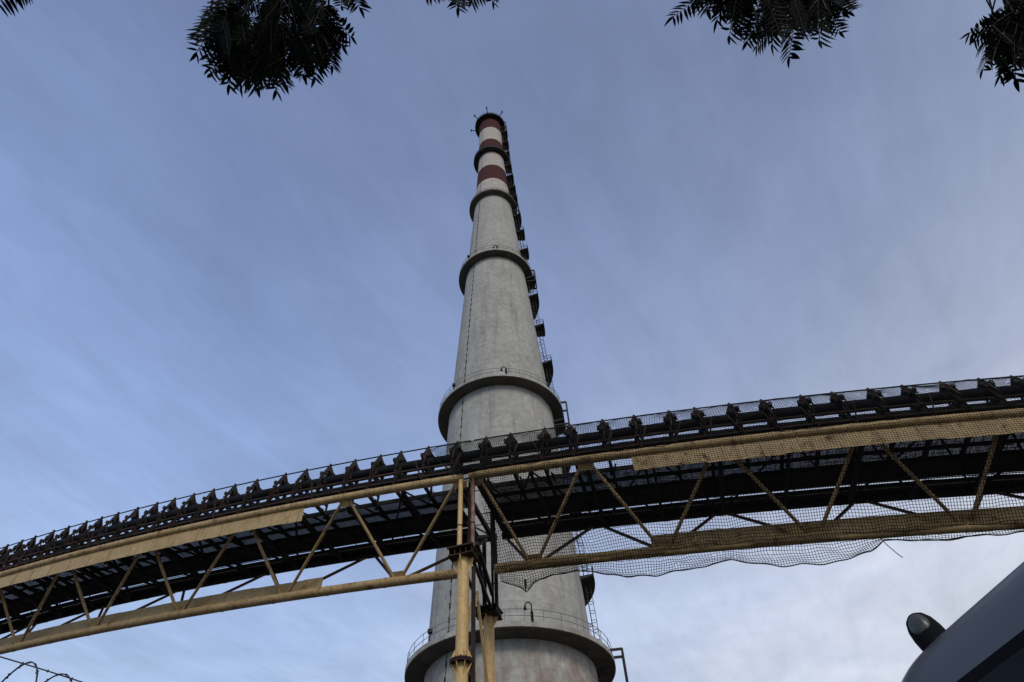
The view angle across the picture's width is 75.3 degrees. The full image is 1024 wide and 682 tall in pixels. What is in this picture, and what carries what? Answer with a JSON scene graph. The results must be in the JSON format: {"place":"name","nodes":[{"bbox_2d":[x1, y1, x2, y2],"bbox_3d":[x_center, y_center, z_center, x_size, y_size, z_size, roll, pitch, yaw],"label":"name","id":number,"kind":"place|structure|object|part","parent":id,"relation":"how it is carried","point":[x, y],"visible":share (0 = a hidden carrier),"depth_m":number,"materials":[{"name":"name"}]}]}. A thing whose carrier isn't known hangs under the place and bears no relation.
{"place":"outdoors","nodes":[
{"label":"outdoors","id":0,"kind":"place"},
{"bbox_2d":[0,0,1023,681],"label":"sky","id":1,"kind":"structure","parent":0,"point":[203,288],"materials":[{"name":"blue"}]},
{"label":"ground","id":2,"kind":"structure","parent":0,"visible":0},
{"bbox_2d":[0,656,81,681],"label":"razor wire fence","id":3,"kind":"object","parent":2,"relation":"on","point":[37,671],"visible":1,"depth_m":4.43,"materials":[{"name":"metal"}]},
{"bbox_2d":[447,478,503,681],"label":"support tower","id":4,"kind":"structure","parent":2,"relation":"on","point":[464,557],"depth_m":23.31,"materials":[{"name":"beige metal"}]},
{"bbox_2d":[0,440,496,654],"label":"conveyor span","id":5,"kind":"object","parent":4,"relation":"on","point":[173,547],"visible":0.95,"depth_m":29.17,"materials":[{"name":"beige paint"}]},
{"bbox_2d":[0,385,1023,564],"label":"conveyor belt","id":6,"kind":"object","parent":5,"relation":"attached to","point":[408,465],"visible":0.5,"depth_m":26.54,"materials":[{"name":"black rubber"}]},
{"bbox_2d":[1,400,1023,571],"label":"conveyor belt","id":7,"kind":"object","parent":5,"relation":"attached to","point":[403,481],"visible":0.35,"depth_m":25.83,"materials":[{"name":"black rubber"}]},
{"bbox_2d":[468,375,1023,573],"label":"conveyor span","id":8,"kind":"object","parent":4,"relation":"on","point":[955,528],"visible":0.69,"depth_m":23.91,"materials":[{"name":"beige paint"}]},
{"bbox_2d":[426,376,1023,592],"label":"safety net","id":9,"kind":"object","parent":8,"relation":"hanging from","point":[762,407],"visible":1,"depth_m":22.78,"materials":[{"name":"fabric"}]},
{"bbox_2d":[0,0,1023,100],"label":"tree","id":10,"kind":"object","parent":2,"relation":"on","point":[244,48],"visible":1,"depth_m":2.35,"materials":[{"name":"green plant"}]},
{"bbox_2d":[404,107,628,681],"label":"chimney","id":11,"kind":"object","parent":2,"relation":"on","point":[503,376],"visible":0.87,"depth_m":100.33,"materials":[{"name":"concrete"}]},
{"bbox_2d":[901,562,1023,681],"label":"parked van","id":12,"kind":"object","parent":2,"relation":"on","point":[981,639],"visible":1,"depth_m":1.51,"materials":[{"name":"grey metal"}]},
{"bbox_3d":[1.076,0.730,1.004,0.098,0.745,1.509,5,-51,-7],"label":"window","id":13,"kind":"part","parent":12,"relation":"part of","materials":[{"name":"black glass"}]}
]}

